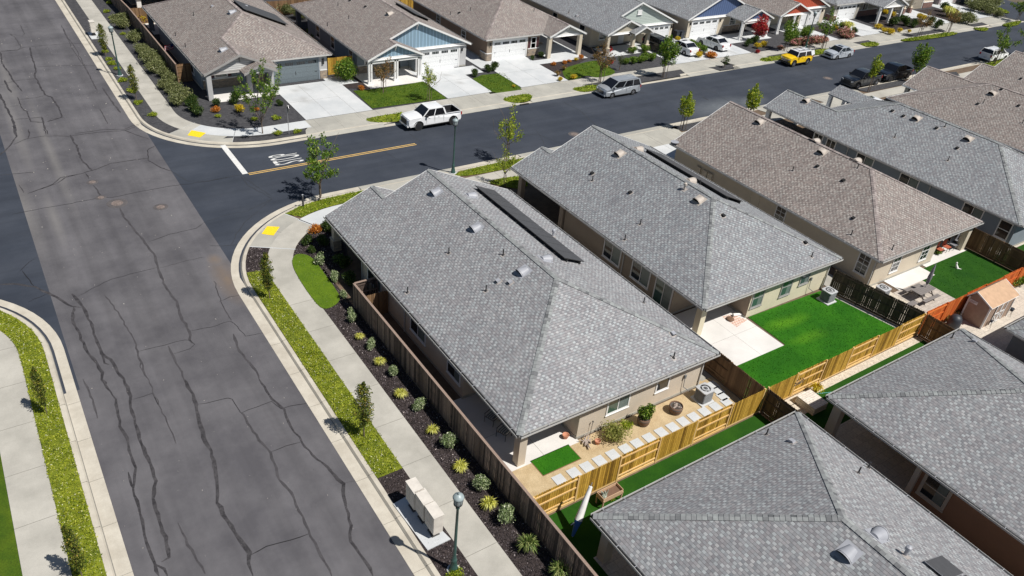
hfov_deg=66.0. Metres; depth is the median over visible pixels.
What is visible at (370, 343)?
silver shrub
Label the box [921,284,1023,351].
paved terrace
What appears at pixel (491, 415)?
patio chair
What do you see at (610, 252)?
window
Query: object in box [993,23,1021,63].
street tree
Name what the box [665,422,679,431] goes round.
stepping stone
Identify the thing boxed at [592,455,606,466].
stepping stone
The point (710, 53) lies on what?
orange shrub
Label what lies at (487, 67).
dark shrub
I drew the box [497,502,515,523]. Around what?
silver shrub
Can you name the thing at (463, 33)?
window
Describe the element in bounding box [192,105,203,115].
dark shrub
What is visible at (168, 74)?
olive shrub
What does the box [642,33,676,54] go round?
parked suv
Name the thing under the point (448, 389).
bare soil side yard
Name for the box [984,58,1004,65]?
groundcover
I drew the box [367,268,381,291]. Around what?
window
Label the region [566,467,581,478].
stepping stone
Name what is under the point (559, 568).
spiky clump
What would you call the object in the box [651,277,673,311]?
window
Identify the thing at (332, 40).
window
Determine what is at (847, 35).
flowering shrub
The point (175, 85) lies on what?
olive shrub
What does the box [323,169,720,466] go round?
house
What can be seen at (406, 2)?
fence
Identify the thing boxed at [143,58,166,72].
olive shrub
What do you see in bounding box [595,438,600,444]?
terracotta pot
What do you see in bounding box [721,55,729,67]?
clipped tree
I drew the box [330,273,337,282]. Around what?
silver shrub
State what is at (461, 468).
grass clump
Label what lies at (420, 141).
side street crack
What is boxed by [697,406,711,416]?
stepping stone
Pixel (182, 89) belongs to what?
olive shrub
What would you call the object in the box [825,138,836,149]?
window
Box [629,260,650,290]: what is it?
window
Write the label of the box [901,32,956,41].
groundcover
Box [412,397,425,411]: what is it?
silver shrub
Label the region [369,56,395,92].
street tree
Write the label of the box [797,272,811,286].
window
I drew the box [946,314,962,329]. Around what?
barbecue cover
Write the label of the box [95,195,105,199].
manhole cover
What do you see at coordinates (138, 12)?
fence
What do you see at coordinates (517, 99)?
groundcover
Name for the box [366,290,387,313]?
gate
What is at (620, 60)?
standard shrub
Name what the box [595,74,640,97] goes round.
parked minivan
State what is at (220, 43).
house
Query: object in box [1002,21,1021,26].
groundcover
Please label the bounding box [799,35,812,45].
flowering shrub
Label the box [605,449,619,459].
stepping stone
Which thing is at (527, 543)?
spiky clump
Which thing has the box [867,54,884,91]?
street tree
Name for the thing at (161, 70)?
olive shrub
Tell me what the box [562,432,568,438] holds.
terracotta pot
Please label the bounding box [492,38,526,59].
garage door
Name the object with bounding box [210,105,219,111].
orange shrub
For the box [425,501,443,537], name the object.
cluster mailbox
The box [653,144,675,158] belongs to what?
driveway
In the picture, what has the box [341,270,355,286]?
dark shrub
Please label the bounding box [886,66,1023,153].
house
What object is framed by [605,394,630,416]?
window
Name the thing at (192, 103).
dark shrub
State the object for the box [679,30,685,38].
wheelie bin
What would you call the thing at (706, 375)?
side path
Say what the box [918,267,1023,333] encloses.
fence
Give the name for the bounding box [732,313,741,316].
rolled cover
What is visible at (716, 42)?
parked sedan
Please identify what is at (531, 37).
window
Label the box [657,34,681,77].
street tree
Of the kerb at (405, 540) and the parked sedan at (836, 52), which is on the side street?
the parked sedan at (836, 52)
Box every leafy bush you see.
[332,57,358,80]
[793,30,801,38]
[800,27,811,36]
[803,25,814,33]
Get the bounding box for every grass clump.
[354,332,364,338]
[374,357,386,365]
[394,388,407,398]
[425,424,439,433]
[453,459,467,469]
[454,462,466,472]
[480,496,497,510]
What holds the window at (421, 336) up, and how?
in the house at (521, 318)
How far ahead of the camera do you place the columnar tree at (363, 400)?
39.61 m
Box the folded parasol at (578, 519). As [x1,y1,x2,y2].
[571,483,592,536]
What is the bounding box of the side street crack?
[173,45,963,245]
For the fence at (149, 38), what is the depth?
84.80 m
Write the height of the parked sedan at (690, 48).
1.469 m
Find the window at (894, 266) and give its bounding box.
[888,256,902,274]
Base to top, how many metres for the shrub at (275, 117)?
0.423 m
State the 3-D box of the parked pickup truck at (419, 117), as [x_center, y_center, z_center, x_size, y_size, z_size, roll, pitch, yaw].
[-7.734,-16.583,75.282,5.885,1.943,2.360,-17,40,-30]
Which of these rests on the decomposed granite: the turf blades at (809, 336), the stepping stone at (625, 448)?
the stepping stone at (625, 448)
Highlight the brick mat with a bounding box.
[723,315,746,326]
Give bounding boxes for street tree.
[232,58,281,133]
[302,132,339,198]
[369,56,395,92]
[421,62,440,100]
[493,103,524,160]
[494,143,517,187]
[593,37,615,82]
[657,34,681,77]
[678,91,695,129]
[745,83,763,111]
[783,19,798,51]
[815,7,841,48]
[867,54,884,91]
[911,42,935,76]
[917,9,934,35]
[946,5,964,31]
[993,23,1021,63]
[1010,1,1023,21]
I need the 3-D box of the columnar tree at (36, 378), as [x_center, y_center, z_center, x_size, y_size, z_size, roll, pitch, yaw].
[-23.666,5.167,39.406,0.695,3.215,0.743,23,38,23]
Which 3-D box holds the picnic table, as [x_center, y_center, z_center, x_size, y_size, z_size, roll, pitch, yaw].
[29.491,0.386,56.701,1.900,0.750,1.790,-17,40,-30]
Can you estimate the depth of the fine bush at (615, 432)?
41.80 m
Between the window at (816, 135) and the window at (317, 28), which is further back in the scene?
the window at (317, 28)
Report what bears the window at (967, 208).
in the house at (978, 176)
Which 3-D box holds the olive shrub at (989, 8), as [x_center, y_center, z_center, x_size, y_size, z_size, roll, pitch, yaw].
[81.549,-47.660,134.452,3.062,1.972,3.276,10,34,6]
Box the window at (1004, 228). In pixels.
[992,219,1013,241]
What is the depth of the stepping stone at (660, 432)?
43.04 m
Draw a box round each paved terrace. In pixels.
[894,281,954,312]
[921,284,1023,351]
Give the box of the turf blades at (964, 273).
[924,252,1007,296]
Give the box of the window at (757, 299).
[749,290,765,309]
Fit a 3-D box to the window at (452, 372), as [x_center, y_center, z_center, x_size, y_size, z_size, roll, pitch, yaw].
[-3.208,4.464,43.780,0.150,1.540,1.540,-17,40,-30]
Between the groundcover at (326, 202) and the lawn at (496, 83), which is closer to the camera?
the groundcover at (326, 202)
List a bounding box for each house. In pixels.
[127,0,166,7]
[141,0,332,100]
[290,0,471,84]
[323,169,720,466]
[412,0,587,60]
[510,125,843,335]
[520,0,677,55]
[590,411,1012,575]
[640,0,774,39]
[669,101,983,285]
[741,0,830,33]
[763,85,1023,245]
[823,0,908,24]
[824,328,1023,575]
[878,0,933,13]
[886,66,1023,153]
[933,0,972,4]
[964,51,1023,93]
[1003,317,1023,362]
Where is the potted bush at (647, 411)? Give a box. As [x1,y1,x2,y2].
[637,403,655,419]
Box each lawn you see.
[0,485,15,575]
[292,254,339,308]
[293,254,339,306]
[354,61,614,107]
[476,73,518,91]
[539,244,1023,575]
[566,61,610,79]
[738,291,905,409]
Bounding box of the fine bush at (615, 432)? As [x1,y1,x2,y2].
[600,419,633,443]
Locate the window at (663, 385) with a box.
[654,377,670,394]
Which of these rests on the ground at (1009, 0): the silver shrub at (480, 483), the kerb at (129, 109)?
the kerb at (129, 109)
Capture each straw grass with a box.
[843,20,856,28]
[944,5,956,16]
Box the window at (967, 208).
[961,202,984,227]
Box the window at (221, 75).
[214,74,227,78]
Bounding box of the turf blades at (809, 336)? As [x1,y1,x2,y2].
[740,292,893,387]
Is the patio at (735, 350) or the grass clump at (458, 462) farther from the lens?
the patio at (735, 350)
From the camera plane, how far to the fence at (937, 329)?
51.82 m
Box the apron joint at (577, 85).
[333,22,986,132]
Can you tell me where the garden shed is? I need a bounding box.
[961,279,1019,328]
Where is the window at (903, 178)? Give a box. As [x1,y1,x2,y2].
[898,172,919,188]
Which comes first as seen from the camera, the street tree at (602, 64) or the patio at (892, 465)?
the patio at (892, 465)
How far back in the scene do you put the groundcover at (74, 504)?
38.35 m
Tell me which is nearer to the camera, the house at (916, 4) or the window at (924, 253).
the window at (924, 253)
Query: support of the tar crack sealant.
on the road
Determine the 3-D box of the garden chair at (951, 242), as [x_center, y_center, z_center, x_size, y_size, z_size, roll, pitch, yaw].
[35.479,-3.570,63.269,0.540,0.950,0.540,-17,40,-30]
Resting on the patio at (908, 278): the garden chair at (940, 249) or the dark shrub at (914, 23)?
the garden chair at (940, 249)
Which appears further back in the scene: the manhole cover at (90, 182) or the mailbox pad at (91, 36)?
the mailbox pad at (91, 36)
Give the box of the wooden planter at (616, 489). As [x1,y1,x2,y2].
[595,482,623,507]
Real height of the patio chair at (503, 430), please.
1.082 m
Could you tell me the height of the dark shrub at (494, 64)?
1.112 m
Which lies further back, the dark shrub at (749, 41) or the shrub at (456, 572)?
the dark shrub at (749, 41)
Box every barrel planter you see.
[637,416,650,426]
[669,401,682,415]
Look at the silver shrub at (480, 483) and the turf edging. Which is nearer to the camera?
the silver shrub at (480, 483)
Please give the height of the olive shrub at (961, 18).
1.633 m
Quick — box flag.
[164,44,173,50]
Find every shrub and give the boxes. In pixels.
[106,60,115,64]
[109,13,119,20]
[111,17,130,27]
[118,11,129,20]
[118,76,128,81]
[124,31,143,41]
[133,42,148,51]
[133,100,142,104]
[135,45,152,55]
[138,48,159,61]
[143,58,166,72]
[147,112,157,116]
[152,55,165,62]
[154,66,171,76]
[156,77,175,88]
[160,70,179,80]
[163,81,183,93]
[167,91,186,105]
[169,86,193,96]
[183,93,198,103]
[185,98,199,110]
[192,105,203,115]
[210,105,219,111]
[212,98,220,105]
[229,90,241,103]
[234,104,244,111]
[271,114,281,119]
[272,130,281,134]
[276,3,291,13]
[276,99,283,105]
[287,8,304,18]
[300,234,313,245]
[307,223,321,233]
[307,245,315,252]
[313,251,324,265]
[316,234,328,245]
[320,220,331,232]
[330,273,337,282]
[331,253,352,267]
[331,270,339,278]
[340,289,348,298]
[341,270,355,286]
[346,312,356,322]
[347,306,355,314]
[366,337,374,349]
[388,365,397,375]
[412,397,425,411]
[439,432,458,449]
[446,565,463,575]
[471,68,477,76]
[472,473,490,489]
[484,64,491,71]
[490,61,499,70]
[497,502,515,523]
[538,51,544,56]
[617,54,624,69]
[620,419,632,428]
[623,57,630,63]
[627,46,637,52]
[630,56,637,63]
[638,55,644,62]
[640,44,650,51]
[641,52,649,60]
[649,53,656,60]
[696,51,703,56]
[699,45,707,52]
[706,50,717,56]
[744,38,753,45]
[751,35,759,42]
[754,42,761,47]
[790,37,801,45]
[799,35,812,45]
[804,34,819,43]
[815,35,826,42]
[837,26,855,34]
[841,32,854,37]
[874,23,883,28]
[887,16,900,25]
[887,28,895,33]
[900,15,911,25]
[910,18,918,27]
[928,15,936,24]
[932,19,944,27]
[939,2,948,11]
[952,12,964,22]
[959,10,978,22]
[965,0,985,10]
[982,2,1000,14]
[983,0,994,3]
[990,0,1004,5]
[993,10,1004,16]
[1011,276,1023,286]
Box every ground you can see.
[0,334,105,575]
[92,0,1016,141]
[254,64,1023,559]
[961,0,1023,4]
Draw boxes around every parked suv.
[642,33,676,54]
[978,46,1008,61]
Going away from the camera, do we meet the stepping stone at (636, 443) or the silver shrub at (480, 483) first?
the silver shrub at (480, 483)
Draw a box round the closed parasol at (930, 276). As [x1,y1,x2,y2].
[918,264,935,296]
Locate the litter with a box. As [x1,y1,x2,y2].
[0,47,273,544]
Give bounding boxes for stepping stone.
[551,473,567,484]
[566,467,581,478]
[579,461,594,472]
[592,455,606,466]
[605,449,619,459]
[618,443,632,453]
[629,438,643,448]
[641,432,655,442]
[653,427,668,436]
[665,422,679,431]
[676,416,689,426]
[686,412,700,421]
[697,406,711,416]
[708,381,719,387]
[708,402,722,410]
[714,386,724,393]
[716,392,729,400]
[720,399,732,405]
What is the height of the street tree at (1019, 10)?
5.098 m
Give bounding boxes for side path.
[700,273,837,380]
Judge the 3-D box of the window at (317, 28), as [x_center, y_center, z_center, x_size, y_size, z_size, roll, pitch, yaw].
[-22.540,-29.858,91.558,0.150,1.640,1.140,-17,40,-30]
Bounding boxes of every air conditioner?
[690,382,714,406]
[816,286,837,305]
[876,283,891,300]
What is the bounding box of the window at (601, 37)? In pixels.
[598,33,605,40]
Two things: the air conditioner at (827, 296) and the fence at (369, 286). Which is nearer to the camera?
the fence at (369, 286)
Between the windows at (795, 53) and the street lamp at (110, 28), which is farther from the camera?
the windows at (795, 53)
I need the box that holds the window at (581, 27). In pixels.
[579,24,585,39]
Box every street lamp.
[108,25,122,75]
[447,492,463,573]
[449,117,457,173]
[804,12,816,46]
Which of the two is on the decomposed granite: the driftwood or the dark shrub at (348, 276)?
the driftwood
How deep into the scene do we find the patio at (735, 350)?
51.08 m
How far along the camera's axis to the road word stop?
66.96 m
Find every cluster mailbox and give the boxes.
[88,20,95,35]
[405,477,422,511]
[415,488,433,523]
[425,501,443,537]
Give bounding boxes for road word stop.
[269,153,302,164]
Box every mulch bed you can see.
[246,225,566,575]
[327,6,994,88]
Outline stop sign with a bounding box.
[286,104,288,131]
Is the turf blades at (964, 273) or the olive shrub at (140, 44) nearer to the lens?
the turf blades at (964, 273)
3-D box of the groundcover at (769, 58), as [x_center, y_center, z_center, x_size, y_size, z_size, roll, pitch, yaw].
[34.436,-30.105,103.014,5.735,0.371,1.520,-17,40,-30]
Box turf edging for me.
[531,444,581,475]
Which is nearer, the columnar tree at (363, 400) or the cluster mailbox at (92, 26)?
the columnar tree at (363, 400)
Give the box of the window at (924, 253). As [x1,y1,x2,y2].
[917,245,931,262]
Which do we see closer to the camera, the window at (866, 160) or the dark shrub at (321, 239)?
the dark shrub at (321, 239)
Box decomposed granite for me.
[512,377,740,507]
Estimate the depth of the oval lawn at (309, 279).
52.02 m
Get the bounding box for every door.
[273,59,318,84]
[422,48,458,70]
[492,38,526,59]
[617,34,623,43]
[650,25,668,36]
[690,19,717,37]
[799,9,820,25]
[836,5,855,20]
[906,0,922,9]
[989,304,1003,323]
[995,301,1008,320]
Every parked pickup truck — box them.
[399,101,461,130]
[840,67,882,88]
[878,61,913,81]
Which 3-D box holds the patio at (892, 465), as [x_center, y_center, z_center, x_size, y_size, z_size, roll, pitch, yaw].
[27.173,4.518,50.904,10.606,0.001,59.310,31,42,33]
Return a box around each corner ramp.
[169,124,234,141]
[250,213,311,248]
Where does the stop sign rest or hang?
on the gravel bed at (143, 109)
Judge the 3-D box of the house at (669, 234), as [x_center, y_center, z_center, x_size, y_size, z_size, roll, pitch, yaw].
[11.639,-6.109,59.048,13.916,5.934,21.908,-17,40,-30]
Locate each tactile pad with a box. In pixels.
[188,130,204,136]
[262,226,278,235]
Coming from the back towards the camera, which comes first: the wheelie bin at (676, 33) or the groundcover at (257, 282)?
the wheelie bin at (676, 33)
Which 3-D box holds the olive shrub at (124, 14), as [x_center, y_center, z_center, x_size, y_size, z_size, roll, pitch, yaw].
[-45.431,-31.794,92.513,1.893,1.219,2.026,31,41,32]
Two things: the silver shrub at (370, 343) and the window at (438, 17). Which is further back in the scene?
the window at (438, 17)
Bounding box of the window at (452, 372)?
[446,360,460,386]
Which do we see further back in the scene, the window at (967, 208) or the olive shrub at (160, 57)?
the olive shrub at (160, 57)
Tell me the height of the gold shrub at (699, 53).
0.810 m
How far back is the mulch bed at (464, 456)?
40.26 m
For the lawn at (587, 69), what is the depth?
92.46 m
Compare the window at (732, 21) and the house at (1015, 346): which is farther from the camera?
the window at (732, 21)
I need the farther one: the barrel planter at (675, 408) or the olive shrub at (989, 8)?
the olive shrub at (989, 8)
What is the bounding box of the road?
[0,0,413,575]
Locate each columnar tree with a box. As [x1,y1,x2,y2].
[29,366,47,414]
[60,523,85,575]
[96,23,107,54]
[126,64,139,99]
[259,253,275,298]
[351,381,374,436]
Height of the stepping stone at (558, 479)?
0.065 m
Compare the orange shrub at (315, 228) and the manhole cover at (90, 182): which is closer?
the orange shrub at (315, 228)
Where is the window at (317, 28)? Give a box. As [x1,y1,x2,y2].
[316,25,319,38]
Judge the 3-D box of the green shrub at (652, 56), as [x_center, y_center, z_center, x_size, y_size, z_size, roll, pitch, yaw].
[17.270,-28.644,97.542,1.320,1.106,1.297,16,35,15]
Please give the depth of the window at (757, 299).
52.47 m
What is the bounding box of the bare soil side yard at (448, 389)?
[381,312,459,400]
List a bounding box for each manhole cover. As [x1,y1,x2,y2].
[86,180,97,184]
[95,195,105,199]
[106,199,127,207]
[153,204,167,209]
[568,132,579,136]
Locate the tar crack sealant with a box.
[0,25,372,575]
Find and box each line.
[220,145,246,173]
[248,143,415,174]
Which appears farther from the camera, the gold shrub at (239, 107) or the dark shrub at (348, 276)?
the gold shrub at (239, 107)
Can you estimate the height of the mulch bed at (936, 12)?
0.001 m
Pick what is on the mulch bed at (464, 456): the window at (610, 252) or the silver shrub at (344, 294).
the silver shrub at (344, 294)
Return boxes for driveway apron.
[305,16,1015,189]
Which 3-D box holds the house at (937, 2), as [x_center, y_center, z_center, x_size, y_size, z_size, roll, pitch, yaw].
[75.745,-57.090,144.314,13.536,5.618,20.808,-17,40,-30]
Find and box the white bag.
[601,490,608,497]
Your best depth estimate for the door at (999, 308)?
54.28 m
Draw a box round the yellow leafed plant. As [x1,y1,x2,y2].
[809,382,823,393]
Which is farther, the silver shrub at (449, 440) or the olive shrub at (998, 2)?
the olive shrub at (998, 2)
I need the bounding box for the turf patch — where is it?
[531,445,579,474]
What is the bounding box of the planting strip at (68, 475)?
[0,9,1020,575]
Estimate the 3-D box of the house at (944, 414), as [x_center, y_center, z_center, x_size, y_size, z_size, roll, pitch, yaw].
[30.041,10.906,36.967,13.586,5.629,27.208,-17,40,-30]
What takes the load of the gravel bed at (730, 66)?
on the driveway apron
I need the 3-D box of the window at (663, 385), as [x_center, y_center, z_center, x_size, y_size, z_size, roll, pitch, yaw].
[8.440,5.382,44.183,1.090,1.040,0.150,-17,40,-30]
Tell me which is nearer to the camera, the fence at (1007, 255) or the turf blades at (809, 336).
the turf blades at (809, 336)
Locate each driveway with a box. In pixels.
[277,3,993,119]
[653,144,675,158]
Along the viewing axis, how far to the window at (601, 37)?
100.49 m
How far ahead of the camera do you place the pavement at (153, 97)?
83.78 m
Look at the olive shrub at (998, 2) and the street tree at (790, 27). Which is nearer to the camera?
the street tree at (790, 27)
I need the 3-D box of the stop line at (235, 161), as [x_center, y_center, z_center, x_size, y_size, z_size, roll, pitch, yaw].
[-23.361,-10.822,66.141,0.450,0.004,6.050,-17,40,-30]
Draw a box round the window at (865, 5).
[862,3,868,9]
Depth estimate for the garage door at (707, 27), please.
108.07 m
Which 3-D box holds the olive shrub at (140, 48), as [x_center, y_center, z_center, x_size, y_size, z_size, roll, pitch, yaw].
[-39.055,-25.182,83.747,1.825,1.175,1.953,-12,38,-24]
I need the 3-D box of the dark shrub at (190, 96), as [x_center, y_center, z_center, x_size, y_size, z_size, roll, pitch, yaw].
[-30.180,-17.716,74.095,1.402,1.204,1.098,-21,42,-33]
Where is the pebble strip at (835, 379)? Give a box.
[767,336,922,415]
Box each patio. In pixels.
[145,23,423,101]
[453,394,578,470]
[594,241,1023,575]
[673,305,782,365]
[885,239,965,289]
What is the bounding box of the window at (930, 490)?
[914,474,952,512]
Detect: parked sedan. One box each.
[672,39,699,55]
[696,35,730,50]
[822,44,854,59]
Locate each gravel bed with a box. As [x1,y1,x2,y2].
[65,0,959,137]
[708,64,733,69]
[849,284,925,323]
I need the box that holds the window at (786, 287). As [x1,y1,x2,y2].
[778,279,793,298]
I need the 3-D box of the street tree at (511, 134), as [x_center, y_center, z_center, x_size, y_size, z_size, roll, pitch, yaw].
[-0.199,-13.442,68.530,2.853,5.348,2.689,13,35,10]
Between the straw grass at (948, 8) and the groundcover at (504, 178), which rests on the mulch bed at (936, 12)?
the straw grass at (948, 8)
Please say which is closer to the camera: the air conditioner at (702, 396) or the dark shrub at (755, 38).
the air conditioner at (702, 396)
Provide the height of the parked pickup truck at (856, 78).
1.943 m
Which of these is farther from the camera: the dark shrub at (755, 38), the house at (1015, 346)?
the dark shrub at (755, 38)
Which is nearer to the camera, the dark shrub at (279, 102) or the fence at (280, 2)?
the dark shrub at (279, 102)
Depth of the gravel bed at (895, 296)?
56.53 m
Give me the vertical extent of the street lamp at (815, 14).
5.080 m
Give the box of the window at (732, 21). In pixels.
[729,18,735,24]
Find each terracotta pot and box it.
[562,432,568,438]
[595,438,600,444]
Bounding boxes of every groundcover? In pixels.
[0,310,106,575]
[246,271,400,476]
[289,190,361,215]
[366,112,400,122]
[455,157,523,175]
[489,175,528,188]
[504,93,532,102]
[574,84,597,91]
[761,55,780,61]
[860,41,878,46]
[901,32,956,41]
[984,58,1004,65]
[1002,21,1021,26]
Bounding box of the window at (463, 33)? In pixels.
[461,29,465,38]
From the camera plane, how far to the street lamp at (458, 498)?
33.12 m
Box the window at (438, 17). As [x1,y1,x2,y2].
[436,14,440,23]
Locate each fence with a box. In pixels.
[109,0,131,23]
[128,8,178,80]
[130,8,147,22]
[176,63,192,82]
[265,0,309,14]
[353,283,597,575]
[354,277,377,302]
[399,0,412,7]
[533,388,765,517]
[703,353,764,399]
[760,313,926,410]
[760,389,798,421]
[830,270,924,325]
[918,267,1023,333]
[918,314,953,342]
[949,228,1023,270]
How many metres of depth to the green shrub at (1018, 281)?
58.78 m
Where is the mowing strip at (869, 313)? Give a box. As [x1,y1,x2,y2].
[835,296,898,327]
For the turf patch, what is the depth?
40.69 m
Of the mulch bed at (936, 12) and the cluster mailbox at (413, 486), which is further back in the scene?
the mulch bed at (936, 12)
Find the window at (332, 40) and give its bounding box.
[330,36,334,50]
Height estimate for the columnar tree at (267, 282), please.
3.554 m
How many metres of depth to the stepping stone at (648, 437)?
42.60 m
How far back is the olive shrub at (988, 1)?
136.50 m
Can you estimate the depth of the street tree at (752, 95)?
81.30 m
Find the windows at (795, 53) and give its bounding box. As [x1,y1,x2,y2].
[787,49,811,56]
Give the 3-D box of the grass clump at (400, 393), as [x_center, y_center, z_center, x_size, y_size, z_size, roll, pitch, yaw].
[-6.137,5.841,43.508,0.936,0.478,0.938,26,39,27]
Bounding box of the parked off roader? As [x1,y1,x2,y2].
[779,46,814,66]
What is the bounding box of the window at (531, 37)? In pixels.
[530,37,536,47]
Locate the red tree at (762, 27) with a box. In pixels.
[751,13,769,41]
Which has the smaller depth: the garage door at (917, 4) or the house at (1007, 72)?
the house at (1007, 72)
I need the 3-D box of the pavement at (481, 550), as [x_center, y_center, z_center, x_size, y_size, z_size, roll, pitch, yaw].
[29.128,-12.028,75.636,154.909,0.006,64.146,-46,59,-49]
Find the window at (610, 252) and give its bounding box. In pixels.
[601,240,621,268]
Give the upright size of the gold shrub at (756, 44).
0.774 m
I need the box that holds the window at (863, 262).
[852,252,871,277]
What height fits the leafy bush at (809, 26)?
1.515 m
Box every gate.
[327,55,351,74]
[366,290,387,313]
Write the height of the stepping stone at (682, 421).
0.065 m
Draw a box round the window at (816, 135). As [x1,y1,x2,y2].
[813,132,823,143]
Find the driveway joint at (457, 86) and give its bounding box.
[300,9,964,151]
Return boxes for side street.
[0,0,1023,393]
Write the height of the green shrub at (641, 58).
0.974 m
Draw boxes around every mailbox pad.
[87,31,100,38]
[393,497,450,550]
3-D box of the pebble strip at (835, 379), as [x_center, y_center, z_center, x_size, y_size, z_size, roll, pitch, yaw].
[21.056,5.506,48.529,15.400,0.001,1.380,-17,40,-30]
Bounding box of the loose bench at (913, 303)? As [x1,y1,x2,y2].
[902,300,917,311]
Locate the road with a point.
(73, 242)
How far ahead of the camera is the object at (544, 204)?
58.42 m
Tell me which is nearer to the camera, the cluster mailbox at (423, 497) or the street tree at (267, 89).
the cluster mailbox at (423, 497)
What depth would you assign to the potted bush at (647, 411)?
42.86 m
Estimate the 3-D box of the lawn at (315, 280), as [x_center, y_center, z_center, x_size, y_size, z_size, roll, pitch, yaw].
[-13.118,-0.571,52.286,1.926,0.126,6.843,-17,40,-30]
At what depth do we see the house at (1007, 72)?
92.77 m
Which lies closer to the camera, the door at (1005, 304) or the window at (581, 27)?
the door at (1005, 304)
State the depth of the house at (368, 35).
87.01 m
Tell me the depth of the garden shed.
54.21 m
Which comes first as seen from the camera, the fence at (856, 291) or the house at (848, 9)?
the fence at (856, 291)
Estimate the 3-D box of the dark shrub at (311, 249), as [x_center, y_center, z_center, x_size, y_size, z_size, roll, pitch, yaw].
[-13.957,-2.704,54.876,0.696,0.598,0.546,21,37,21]
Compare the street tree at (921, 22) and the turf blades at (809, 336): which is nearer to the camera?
the turf blades at (809, 336)
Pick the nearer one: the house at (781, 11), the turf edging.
the turf edging
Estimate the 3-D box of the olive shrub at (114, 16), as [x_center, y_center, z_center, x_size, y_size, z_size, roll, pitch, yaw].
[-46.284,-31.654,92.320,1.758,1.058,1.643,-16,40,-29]
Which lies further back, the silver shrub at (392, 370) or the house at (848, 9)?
the house at (848, 9)
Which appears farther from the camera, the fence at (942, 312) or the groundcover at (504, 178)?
the groundcover at (504, 178)
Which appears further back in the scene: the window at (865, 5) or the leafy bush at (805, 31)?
the window at (865, 5)
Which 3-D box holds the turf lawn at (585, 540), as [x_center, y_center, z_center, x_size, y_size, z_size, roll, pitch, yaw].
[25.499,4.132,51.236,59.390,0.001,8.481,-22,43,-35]
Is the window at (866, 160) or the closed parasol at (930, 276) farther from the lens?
the window at (866, 160)
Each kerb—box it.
[0,300,133,575]
[55,0,1023,147]
[231,52,1023,575]
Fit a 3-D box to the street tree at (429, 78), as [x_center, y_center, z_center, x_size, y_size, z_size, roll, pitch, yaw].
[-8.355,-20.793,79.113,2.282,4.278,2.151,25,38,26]
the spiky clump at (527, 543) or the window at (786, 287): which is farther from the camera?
the window at (786, 287)
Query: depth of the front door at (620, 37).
102.40 m
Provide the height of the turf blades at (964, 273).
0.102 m
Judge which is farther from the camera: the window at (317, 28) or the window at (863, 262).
the window at (317, 28)
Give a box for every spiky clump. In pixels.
[516,533,538,553]
[546,555,571,575]
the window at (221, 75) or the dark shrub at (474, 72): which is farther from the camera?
the dark shrub at (474, 72)
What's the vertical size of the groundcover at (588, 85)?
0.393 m
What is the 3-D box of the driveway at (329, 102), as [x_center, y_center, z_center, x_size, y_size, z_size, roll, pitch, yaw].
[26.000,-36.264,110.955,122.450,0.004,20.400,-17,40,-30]
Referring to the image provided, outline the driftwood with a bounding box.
[579,434,591,448]
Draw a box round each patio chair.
[484,409,499,424]
[496,423,511,440]
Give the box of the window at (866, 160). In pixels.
[855,152,874,167]
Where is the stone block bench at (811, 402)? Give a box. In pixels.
[795,389,827,415]
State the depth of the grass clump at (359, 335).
47.36 m
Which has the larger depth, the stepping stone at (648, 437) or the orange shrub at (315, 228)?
the orange shrub at (315, 228)
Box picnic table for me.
[904,283,940,304]
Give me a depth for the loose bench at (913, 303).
55.35 m
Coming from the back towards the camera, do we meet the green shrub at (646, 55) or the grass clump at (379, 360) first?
the green shrub at (646, 55)
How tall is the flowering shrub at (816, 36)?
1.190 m
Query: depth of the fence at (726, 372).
46.06 m
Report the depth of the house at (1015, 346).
49.89 m
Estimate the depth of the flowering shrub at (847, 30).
114.90 m
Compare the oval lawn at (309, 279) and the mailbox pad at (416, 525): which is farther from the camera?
the oval lawn at (309, 279)
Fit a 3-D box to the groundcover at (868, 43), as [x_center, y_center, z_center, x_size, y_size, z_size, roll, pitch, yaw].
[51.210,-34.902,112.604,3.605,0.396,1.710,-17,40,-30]
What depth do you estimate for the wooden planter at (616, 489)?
38.39 m
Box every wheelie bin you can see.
[673,30,680,38]
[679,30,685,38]
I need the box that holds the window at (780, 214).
[773,206,786,222]
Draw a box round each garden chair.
[936,241,943,253]
[941,239,950,252]
[948,236,958,250]
[954,233,960,242]
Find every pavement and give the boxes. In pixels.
[0,331,71,575]
[76,0,980,135]
[192,121,341,224]
[267,66,994,575]
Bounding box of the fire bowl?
[726,316,733,321]
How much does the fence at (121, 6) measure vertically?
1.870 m
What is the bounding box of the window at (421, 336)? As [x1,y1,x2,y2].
[409,317,425,346]

